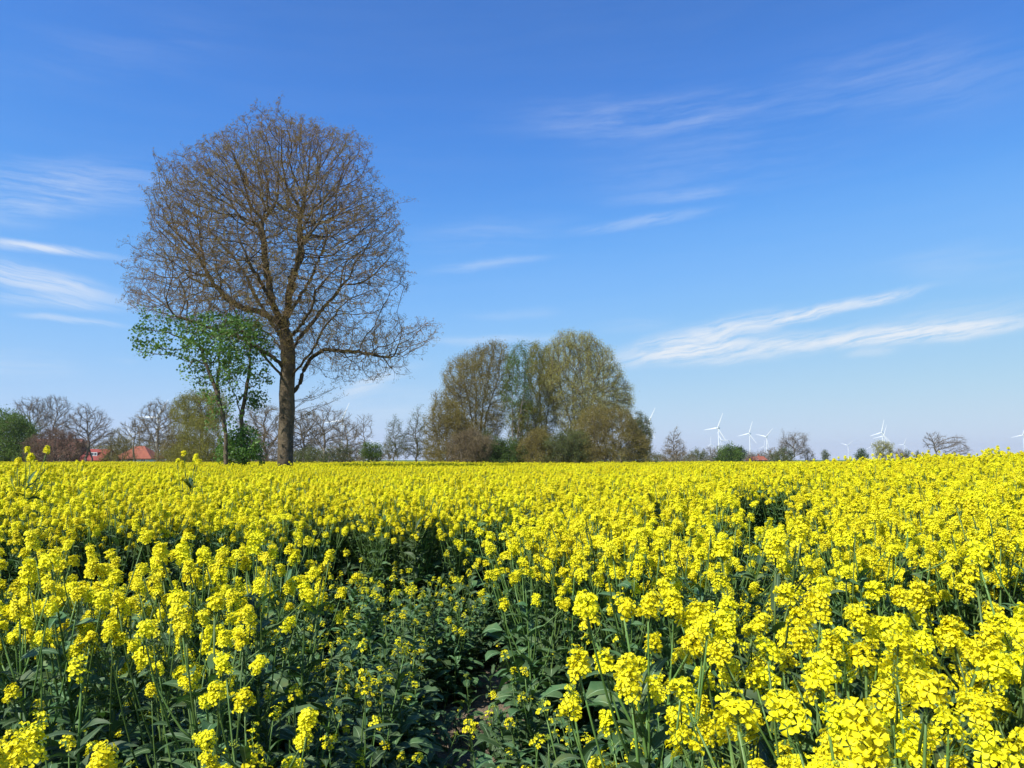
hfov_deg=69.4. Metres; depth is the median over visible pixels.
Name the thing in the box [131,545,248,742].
rape plant
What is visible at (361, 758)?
rape plant
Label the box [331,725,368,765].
rape plant
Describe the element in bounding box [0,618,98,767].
rape plant
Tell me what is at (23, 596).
rape plant
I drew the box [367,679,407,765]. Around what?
rape plant
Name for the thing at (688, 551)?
rape plant
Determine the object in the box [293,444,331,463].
olive bush
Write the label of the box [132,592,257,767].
rape plant
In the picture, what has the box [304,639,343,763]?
rape plant
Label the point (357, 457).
hedge
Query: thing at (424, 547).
rapeseed crop
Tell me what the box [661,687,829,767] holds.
rape plant
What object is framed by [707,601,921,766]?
rape plant
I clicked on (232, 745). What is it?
rape plant
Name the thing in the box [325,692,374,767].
rape plant
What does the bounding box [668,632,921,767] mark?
rape plant
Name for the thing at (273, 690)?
rape plant
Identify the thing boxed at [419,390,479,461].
shrub tree
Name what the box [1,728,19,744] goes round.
rape plant
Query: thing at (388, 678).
rape plant
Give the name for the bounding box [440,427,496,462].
brown shrub
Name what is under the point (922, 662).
rape plant
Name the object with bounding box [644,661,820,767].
rape plant
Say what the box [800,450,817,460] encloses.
brown shrub
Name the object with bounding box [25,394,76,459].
bare tree
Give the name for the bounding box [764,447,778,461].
brown shrub
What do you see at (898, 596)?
rape plant
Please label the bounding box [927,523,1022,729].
rape plant
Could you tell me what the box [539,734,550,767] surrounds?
rape plant
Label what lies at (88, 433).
bare tree
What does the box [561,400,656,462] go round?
shrub tree
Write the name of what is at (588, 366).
poplar tree
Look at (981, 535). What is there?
rape plant
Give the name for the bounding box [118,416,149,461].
bare tree
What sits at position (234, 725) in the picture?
rape plant
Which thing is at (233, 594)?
rape plant
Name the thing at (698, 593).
rape plant
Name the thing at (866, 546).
rape plant
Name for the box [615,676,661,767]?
rape plant
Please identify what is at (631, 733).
rape plant
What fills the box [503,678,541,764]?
rape plant
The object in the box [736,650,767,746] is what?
rape plant
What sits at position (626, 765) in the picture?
rape plant
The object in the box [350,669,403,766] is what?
rape plant
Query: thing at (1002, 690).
rape plant
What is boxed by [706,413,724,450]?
wind turbine
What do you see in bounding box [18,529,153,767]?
rape plant
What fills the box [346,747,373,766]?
rape plant
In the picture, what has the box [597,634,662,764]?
rape plant
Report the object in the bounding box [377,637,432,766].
rape plant
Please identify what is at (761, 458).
house
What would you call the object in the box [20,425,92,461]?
red bush
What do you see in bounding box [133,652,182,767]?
rape plant
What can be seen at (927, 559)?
rape plant
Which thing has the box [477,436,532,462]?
green bush
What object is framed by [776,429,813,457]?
bare tree
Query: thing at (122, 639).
rape plant
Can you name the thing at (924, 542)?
rape plant
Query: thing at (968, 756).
rape plant
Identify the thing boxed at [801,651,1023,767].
rape plant
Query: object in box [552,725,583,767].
rape plant
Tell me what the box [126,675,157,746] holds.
rape plant
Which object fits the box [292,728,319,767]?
rape plant
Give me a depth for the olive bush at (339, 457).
103.26 m
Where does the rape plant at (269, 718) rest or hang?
on the ground
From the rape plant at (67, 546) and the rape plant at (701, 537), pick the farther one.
the rape plant at (701, 537)
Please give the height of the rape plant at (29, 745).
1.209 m
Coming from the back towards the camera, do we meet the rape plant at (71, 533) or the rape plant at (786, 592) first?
the rape plant at (71, 533)
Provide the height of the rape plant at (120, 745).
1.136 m
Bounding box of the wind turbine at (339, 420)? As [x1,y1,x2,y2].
[325,404,348,449]
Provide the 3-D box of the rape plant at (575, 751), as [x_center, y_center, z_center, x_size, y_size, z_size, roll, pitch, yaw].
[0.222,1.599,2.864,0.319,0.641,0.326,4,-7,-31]
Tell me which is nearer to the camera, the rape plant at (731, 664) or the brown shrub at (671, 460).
the rape plant at (731, 664)
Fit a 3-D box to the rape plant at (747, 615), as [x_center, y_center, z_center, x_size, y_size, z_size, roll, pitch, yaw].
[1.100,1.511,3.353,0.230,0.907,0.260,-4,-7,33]
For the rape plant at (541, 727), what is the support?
on the ground
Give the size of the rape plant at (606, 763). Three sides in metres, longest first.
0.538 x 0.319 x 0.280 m
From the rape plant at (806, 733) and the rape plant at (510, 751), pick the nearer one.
the rape plant at (510, 751)
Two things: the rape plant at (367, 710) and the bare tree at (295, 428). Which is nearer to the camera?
the rape plant at (367, 710)
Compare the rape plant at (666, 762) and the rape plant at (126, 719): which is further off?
the rape plant at (126, 719)
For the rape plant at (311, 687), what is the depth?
3.64 m
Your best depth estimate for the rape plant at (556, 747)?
3.00 m
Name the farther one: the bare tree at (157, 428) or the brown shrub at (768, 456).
the brown shrub at (768, 456)
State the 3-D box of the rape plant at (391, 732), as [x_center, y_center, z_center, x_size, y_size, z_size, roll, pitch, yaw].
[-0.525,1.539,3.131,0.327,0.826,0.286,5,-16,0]
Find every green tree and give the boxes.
[0,404,45,461]
[357,440,383,461]
[710,440,745,461]
[734,445,747,461]
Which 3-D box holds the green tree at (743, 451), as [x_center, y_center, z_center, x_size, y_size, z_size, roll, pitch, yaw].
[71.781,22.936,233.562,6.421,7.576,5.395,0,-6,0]
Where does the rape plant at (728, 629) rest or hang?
on the ground
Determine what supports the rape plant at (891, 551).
on the ground
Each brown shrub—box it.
[97,427,137,461]
[151,425,193,461]
[250,431,277,461]
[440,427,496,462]
[467,428,506,462]
[512,425,562,462]
[659,449,695,461]
[685,448,710,461]
[742,451,758,461]
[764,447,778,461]
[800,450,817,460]
[889,448,908,460]
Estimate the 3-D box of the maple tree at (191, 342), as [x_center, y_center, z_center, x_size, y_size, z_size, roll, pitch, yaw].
[-16.030,0.692,37.013,6.891,9.643,3.029,0,-6,0]
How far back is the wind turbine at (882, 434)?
2263.81 m
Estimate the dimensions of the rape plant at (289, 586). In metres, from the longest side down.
1.288 x 0.440 x 0.400 m
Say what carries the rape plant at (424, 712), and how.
on the ground
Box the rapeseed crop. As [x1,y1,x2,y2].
[0,445,1023,767]
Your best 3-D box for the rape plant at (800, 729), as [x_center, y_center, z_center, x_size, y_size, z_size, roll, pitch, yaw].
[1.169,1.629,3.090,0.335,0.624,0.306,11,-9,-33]
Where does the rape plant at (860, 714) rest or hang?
on the ground
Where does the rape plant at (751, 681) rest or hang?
on the ground
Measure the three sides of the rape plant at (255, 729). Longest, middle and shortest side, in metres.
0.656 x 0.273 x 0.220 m
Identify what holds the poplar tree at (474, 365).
on the ground
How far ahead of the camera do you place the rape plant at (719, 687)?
3.16 m
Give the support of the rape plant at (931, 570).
on the ground
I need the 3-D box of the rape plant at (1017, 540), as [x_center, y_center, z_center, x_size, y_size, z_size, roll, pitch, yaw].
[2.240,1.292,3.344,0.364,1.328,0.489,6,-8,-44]
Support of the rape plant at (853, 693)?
on the ground
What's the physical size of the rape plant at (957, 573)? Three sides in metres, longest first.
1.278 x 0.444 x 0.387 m
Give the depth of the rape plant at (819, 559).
3.53 m
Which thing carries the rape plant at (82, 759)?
on the ground
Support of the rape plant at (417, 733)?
on the ground
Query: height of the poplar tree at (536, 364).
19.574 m
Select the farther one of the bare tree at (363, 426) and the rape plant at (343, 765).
the bare tree at (363, 426)
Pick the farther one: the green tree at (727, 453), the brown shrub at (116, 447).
the green tree at (727, 453)
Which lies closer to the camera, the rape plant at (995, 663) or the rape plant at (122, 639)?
the rape plant at (995, 663)
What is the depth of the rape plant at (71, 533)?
3.05 m
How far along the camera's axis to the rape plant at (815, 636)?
3.43 m
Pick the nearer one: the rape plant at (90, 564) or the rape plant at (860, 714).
the rape plant at (860, 714)
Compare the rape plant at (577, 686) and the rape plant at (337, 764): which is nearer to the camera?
the rape plant at (337, 764)
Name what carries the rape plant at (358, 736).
on the ground
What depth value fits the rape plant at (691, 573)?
3.56 m
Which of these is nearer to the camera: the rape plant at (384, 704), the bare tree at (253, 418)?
the rape plant at (384, 704)
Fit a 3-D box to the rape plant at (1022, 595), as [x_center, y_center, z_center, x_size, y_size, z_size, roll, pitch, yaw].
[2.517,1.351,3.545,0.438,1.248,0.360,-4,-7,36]
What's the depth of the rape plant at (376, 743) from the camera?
3.64 m
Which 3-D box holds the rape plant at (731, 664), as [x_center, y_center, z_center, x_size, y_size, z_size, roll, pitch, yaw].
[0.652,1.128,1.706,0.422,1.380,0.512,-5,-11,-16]
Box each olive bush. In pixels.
[161,414,232,462]
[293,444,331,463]
[319,439,355,462]
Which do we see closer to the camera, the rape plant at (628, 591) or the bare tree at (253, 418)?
the rape plant at (628, 591)
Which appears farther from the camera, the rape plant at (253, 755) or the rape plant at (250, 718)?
the rape plant at (250, 718)
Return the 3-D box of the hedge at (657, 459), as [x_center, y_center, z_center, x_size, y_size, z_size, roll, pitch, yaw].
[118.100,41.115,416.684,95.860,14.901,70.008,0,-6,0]
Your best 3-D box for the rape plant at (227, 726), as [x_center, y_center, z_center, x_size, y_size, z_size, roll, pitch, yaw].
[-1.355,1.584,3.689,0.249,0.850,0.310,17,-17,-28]
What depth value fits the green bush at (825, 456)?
258.44 m
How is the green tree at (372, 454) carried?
on the ground
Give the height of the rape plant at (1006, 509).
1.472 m
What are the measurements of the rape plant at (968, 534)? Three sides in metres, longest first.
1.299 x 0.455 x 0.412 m
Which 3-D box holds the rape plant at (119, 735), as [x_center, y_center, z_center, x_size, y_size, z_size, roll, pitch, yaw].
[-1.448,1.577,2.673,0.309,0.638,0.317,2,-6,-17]
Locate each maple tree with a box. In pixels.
[127,302,263,466]
[217,308,277,465]
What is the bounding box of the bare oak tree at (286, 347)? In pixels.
[114,91,442,466]
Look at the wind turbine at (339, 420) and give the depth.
1579.81 m
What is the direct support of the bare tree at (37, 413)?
on the ground
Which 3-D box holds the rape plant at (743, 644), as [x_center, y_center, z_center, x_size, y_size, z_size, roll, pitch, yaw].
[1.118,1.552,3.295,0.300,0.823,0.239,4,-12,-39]
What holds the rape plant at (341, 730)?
on the ground
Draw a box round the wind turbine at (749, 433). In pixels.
[740,424,756,450]
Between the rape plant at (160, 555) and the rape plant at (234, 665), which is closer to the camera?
the rape plant at (160, 555)
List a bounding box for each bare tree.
[11,394,59,456]
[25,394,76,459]
[57,403,118,461]
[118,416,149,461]
[129,397,180,460]
[233,403,297,461]
[293,406,326,457]
[295,404,350,461]
[327,417,365,460]
[351,414,373,458]
[659,424,685,461]
[703,446,718,461]
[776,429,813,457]
[922,431,944,454]
[933,434,975,456]
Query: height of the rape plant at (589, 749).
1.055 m
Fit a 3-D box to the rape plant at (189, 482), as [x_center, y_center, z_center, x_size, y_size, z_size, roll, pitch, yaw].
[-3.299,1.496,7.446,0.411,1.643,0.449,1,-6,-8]
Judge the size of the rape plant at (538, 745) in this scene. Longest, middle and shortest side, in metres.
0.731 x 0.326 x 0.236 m
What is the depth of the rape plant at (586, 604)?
1.70 m
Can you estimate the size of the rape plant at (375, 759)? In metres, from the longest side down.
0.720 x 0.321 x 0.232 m
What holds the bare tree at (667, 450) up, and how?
on the ground
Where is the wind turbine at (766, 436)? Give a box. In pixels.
[756,431,770,454]
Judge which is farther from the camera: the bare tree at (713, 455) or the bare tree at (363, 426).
the bare tree at (713, 455)
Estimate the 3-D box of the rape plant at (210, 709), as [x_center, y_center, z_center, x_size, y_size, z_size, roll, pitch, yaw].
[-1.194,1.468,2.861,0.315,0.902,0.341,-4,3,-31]
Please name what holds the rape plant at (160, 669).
on the ground
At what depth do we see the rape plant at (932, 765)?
2.91 m
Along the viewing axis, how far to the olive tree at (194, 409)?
109.43 m
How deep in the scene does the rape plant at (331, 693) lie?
3.44 m
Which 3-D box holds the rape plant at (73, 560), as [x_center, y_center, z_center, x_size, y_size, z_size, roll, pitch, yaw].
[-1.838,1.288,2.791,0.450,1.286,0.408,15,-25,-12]
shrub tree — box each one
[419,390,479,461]
[502,396,550,462]
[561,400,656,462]
[622,407,655,461]
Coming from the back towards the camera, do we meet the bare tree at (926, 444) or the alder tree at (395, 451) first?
the bare tree at (926, 444)
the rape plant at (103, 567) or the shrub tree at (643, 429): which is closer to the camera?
the rape plant at (103, 567)
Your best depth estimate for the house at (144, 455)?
191.39 m
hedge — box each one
[90,431,217,460]
[233,442,405,461]
[422,446,665,461]
[644,451,800,461]
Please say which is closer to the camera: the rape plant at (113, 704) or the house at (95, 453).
the rape plant at (113, 704)
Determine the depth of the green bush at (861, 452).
258.52 m
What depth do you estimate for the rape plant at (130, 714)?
3.63 m
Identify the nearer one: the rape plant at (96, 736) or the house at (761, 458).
the rape plant at (96, 736)
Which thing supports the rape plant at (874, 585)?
on the ground
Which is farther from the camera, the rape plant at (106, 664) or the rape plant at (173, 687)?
the rape plant at (106, 664)
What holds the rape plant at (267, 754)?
on the ground
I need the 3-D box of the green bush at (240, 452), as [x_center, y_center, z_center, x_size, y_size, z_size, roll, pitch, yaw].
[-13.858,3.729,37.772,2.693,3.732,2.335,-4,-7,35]
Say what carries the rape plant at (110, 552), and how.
on the ground
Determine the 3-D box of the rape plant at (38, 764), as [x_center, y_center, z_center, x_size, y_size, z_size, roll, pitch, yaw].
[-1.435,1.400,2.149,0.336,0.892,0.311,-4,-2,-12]
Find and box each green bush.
[212,420,269,465]
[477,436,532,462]
[539,426,593,462]
[768,446,795,461]
[821,448,830,461]
[855,448,868,460]
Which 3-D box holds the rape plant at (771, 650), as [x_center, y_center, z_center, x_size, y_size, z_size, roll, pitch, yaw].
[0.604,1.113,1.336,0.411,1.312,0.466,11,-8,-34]
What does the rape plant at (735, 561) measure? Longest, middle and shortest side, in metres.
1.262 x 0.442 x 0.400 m
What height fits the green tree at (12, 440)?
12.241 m
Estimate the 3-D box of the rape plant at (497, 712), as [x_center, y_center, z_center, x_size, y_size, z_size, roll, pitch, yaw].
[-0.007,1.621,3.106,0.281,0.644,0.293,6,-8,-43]
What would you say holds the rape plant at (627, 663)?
on the ground
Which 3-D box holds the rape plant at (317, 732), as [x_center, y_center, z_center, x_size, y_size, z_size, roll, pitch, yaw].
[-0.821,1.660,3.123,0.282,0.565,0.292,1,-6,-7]
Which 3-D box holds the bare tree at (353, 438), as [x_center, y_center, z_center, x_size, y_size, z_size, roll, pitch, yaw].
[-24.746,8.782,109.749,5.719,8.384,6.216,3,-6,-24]
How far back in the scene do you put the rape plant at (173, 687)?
2.96 m
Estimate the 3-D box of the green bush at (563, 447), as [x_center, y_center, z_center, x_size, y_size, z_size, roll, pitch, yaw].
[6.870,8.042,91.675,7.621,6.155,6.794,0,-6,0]
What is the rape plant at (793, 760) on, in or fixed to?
on the ground
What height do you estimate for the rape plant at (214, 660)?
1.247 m
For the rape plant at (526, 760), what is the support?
on the ground
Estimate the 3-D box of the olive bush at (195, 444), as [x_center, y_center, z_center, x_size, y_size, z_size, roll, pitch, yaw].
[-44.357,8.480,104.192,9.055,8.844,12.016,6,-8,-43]
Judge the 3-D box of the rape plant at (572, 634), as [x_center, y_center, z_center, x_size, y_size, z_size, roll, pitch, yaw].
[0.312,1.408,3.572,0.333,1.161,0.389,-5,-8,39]
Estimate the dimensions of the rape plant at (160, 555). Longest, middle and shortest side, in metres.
1.367 x 0.445 x 0.423 m
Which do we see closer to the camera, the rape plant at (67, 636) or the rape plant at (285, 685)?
the rape plant at (67, 636)
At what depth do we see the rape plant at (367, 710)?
2.58 m
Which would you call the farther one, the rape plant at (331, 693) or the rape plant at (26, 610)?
the rape plant at (331, 693)
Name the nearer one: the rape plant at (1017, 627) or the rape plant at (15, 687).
the rape plant at (1017, 627)
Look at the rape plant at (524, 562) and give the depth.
3.30 m
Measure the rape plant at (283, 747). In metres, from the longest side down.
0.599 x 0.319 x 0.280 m
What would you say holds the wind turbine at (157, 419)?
on the ground
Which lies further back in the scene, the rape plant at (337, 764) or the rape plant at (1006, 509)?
the rape plant at (1006, 509)
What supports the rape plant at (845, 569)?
on the ground
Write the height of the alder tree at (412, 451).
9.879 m
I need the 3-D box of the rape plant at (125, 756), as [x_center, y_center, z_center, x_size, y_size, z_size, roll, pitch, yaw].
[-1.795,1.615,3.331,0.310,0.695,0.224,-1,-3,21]
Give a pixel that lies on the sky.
(807, 216)
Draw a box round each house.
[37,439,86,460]
[80,449,120,461]
[118,446,163,461]
[746,454,767,461]
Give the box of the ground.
[136,460,891,767]
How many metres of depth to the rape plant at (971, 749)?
2.83 m
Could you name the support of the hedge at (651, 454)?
on the ground
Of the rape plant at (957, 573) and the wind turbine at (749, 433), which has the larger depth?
the wind turbine at (749, 433)
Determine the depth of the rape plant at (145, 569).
2.65 m
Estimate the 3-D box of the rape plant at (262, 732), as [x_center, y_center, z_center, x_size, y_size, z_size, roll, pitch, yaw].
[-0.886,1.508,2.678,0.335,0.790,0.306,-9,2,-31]
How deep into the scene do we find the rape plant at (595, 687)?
3.18 m
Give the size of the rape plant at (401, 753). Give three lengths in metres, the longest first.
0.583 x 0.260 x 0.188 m
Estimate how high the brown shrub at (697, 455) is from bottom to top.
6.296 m
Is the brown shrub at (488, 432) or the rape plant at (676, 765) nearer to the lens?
the rape plant at (676, 765)
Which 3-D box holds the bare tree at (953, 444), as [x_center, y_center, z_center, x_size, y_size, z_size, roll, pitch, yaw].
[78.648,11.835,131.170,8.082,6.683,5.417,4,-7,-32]
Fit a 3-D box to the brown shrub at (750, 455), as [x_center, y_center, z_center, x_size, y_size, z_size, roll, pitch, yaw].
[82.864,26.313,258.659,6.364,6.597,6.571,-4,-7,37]
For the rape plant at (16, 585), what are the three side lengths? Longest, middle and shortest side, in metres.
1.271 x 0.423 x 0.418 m
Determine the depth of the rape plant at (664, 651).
3.49 m
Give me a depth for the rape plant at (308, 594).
2.75 m
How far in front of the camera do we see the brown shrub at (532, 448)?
91.90 m
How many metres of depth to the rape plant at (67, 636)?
2.64 m
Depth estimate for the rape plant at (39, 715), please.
1.97 m
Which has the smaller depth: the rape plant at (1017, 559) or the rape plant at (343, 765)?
the rape plant at (343, 765)
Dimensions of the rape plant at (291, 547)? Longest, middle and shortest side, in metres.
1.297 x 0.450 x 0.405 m
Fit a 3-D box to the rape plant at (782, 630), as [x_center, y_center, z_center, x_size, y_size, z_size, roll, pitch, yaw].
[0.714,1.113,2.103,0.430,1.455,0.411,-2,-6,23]
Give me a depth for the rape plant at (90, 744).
2.25 m
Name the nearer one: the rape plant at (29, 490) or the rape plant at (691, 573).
the rape plant at (691, 573)
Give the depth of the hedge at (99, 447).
223.26 m
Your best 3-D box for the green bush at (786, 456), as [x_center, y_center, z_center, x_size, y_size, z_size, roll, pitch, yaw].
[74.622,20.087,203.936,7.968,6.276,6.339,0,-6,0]
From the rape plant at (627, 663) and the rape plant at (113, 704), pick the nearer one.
the rape plant at (627, 663)
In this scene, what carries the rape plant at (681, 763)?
on the ground
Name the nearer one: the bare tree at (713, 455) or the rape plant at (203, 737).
the rape plant at (203, 737)
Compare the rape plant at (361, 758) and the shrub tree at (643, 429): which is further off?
the shrub tree at (643, 429)
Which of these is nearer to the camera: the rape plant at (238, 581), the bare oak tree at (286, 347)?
the rape plant at (238, 581)
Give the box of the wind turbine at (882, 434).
[871,421,888,448]
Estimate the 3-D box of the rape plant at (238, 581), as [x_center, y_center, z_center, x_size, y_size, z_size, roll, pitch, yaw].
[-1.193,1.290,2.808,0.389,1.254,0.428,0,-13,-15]
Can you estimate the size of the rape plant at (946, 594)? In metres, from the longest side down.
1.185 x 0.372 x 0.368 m
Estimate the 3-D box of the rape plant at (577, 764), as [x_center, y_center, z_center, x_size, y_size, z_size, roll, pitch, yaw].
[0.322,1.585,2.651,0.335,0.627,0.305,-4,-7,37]
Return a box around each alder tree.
[380,414,409,461]
[398,404,435,461]
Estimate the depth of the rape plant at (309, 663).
3.12 m
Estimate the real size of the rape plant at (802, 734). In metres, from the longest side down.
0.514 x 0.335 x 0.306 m
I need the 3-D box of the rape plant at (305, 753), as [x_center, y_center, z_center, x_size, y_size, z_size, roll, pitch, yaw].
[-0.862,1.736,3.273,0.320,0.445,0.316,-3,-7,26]
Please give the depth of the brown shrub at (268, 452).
121.03 m
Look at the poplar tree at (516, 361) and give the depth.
100.18 m
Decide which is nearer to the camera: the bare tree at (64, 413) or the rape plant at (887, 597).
the rape plant at (887, 597)
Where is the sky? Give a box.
[0,0,1023,459]
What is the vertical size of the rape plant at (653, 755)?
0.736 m
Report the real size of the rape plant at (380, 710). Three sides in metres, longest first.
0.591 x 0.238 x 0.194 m
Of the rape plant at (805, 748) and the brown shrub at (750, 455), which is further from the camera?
the brown shrub at (750, 455)
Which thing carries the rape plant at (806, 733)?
on the ground
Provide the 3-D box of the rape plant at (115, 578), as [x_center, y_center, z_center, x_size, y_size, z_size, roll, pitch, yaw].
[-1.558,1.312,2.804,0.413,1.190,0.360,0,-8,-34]
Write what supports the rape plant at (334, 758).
on the ground
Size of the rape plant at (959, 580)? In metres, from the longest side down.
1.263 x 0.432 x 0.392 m
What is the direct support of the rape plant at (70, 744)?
on the ground
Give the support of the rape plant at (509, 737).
on the ground
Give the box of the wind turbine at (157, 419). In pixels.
[145,400,167,440]
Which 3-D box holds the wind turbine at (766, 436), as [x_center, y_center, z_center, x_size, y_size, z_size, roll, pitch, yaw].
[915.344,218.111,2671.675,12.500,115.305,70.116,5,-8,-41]
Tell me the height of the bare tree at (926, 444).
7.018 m
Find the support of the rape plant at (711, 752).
on the ground
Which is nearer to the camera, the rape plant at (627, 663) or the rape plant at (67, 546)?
the rape plant at (627, 663)
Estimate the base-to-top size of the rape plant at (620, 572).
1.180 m
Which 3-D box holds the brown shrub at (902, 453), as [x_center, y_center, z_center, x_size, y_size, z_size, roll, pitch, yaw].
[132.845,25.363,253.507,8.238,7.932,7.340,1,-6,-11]
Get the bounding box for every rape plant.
[0,445,52,575]
[0,530,74,749]
[0,530,75,742]
[0,559,34,765]
[0,579,87,767]
[0,581,79,754]
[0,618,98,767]
[0,721,118,767]
[1,555,119,763]
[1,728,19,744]
[7,589,124,767]
[11,698,61,767]
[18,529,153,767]
[30,711,57,767]
[37,654,138,767]
[39,557,123,761]
[40,569,156,766]
[58,726,85,767]
[59,735,76,767]
[65,548,157,743]
[65,585,181,767]
[72,674,130,758]
[83,740,97,756]
[85,543,193,767]
[87,621,123,741]
[94,674,144,744]
[101,575,220,767]
[113,729,142,767]
[114,663,132,762]
[122,619,153,721]
[124,686,182,767]
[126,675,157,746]
[128,551,241,759]
[131,532,240,760]
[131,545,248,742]
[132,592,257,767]
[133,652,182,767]
[144,624,243,767]
[144,659,182,733]
[152,559,252,751]
[173,451,207,501]
[173,592,296,767]
[179,549,278,767]
[182,647,237,753]
[191,661,320,767]
[195,531,317,767]
[204,546,306,762]
[212,616,262,738]
[221,674,262,740]
[223,740,239,757]
[224,616,254,730]
[229,675,285,767]
[230,532,316,746]
[233,640,274,739]
[241,737,299,767]
[243,648,295,738]
[247,686,286,767]
[247,705,287,767]
[250,727,282,767]
[259,539,334,766]
[262,549,363,764]
[272,684,304,767]
[276,683,314,767]
[283,668,340,751]
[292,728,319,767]
[303,659,344,762]
[303,664,359,767]
[303,726,336,762]
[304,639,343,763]
[305,642,353,762]
[307,720,333,767]
[320,734,342,767]
[321,709,346,767]
[325,682,399,767]
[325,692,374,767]
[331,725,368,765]
[332,742,348,767]
[335,641,393,753]
[338,739,384,767]
[342,668,384,767]
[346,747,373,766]
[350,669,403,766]
[351,645,421,767]
[351,701,384,767]
[354,715,423,767]
[355,676,402,767]
[355,753,365,767]
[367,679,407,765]
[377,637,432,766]
[379,740,405,767]
[383,649,436,767]
[391,693,443,767]
[457,719,491,767]
[480,690,541,767]
[483,556,572,767]
[495,667,544,763]
[495,717,539,767]
[497,747,523,767]
[498,649,560,763]
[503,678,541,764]
[510,667,561,767]
[525,718,567,767]
[529,732,552,767]
[536,683,619,767]
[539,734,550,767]
[540,554,617,760]
[543,633,616,752]
[550,709,583,767]
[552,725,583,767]
[558,639,717,767]
[560,732,590,767]
[569,589,722,767]
[569,743,617,767]
[574,528,673,766]
[582,555,660,767]
[587,527,673,765]
[588,737,613,766]
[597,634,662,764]
[614,525,704,767]
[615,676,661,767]
[615,726,655,761]
[618,740,656,767]
[619,700,662,767]
[630,532,724,761]
[633,713,664,758]
[634,695,722,767]
[635,521,716,763]
[638,551,730,764]
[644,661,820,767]
[652,678,680,767]
[653,595,767,767]
[656,576,831,767]
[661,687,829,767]
[663,524,750,761]
[666,540,759,762]
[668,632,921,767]
[671,532,732,712]
[676,714,685,767]
[691,682,725,767]
[701,745,722,766]
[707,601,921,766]
[710,515,824,767]
[720,653,762,747]
[732,612,779,759]
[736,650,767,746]
[739,639,777,734]
[745,583,901,767]
[747,753,883,767]
[754,605,941,767]
[761,668,1010,767]
[772,521,887,756]
[774,708,812,759]
[777,671,812,766]
[782,628,820,736]
[790,679,813,754]
[794,722,816,755]
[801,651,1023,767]
[815,557,913,764]
[819,531,921,709]
[839,580,968,767]
[844,676,863,698]
[849,558,969,754]
[855,530,929,693]
[855,530,935,751]
[859,521,964,751]
[867,544,938,708]
[870,612,1021,767]
[886,560,1023,767]
[904,614,1023,767]
[908,541,1014,732]
[924,553,998,752]
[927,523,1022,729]
[928,539,1023,766]
[929,719,936,767]
[936,529,1023,741]
[944,521,1023,761]
[948,490,1023,737]
[949,537,1022,729]
[960,743,979,762]
[963,734,981,762]
[968,529,1023,760]
[968,683,1005,751]
[989,534,1023,714]
[1005,601,1023,680]
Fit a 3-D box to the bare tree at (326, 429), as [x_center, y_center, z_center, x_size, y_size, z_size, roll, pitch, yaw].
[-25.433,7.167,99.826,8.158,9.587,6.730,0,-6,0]
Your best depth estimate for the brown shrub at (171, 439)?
117.17 m
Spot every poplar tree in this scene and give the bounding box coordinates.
[437,338,514,439]
[497,338,536,454]
[520,339,564,456]
[539,326,635,462]
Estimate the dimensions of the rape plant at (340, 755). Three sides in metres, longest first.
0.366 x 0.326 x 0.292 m
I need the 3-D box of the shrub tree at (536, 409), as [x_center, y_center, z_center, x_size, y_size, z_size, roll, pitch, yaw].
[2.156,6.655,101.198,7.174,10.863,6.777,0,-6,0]
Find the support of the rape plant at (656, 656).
on the ground
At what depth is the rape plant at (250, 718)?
3.40 m
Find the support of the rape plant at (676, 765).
on the ground
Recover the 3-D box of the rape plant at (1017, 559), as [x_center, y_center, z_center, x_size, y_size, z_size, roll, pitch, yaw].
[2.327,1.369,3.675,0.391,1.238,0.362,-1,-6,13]
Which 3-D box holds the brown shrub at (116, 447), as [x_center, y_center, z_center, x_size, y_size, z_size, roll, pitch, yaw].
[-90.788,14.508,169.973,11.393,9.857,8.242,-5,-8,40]
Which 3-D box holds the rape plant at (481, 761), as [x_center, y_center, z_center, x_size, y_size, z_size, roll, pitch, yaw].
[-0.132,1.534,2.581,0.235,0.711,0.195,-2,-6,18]
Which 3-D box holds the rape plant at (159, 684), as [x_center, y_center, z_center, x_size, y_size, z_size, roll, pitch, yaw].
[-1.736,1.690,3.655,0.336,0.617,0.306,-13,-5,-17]
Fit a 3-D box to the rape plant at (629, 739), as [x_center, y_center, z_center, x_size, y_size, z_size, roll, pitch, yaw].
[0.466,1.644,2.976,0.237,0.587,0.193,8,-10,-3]
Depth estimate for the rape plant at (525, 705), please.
3.16 m
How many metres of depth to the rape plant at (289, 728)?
2.33 m
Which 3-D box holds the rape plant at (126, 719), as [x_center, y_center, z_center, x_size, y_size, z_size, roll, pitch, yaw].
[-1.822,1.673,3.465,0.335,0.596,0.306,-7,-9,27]
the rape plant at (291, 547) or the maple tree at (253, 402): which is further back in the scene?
the maple tree at (253, 402)
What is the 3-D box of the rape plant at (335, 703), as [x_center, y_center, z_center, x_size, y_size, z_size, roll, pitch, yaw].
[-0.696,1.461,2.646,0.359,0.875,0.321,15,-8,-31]
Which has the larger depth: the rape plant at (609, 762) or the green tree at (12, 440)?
the green tree at (12, 440)
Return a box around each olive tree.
[167,385,232,458]
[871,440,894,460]

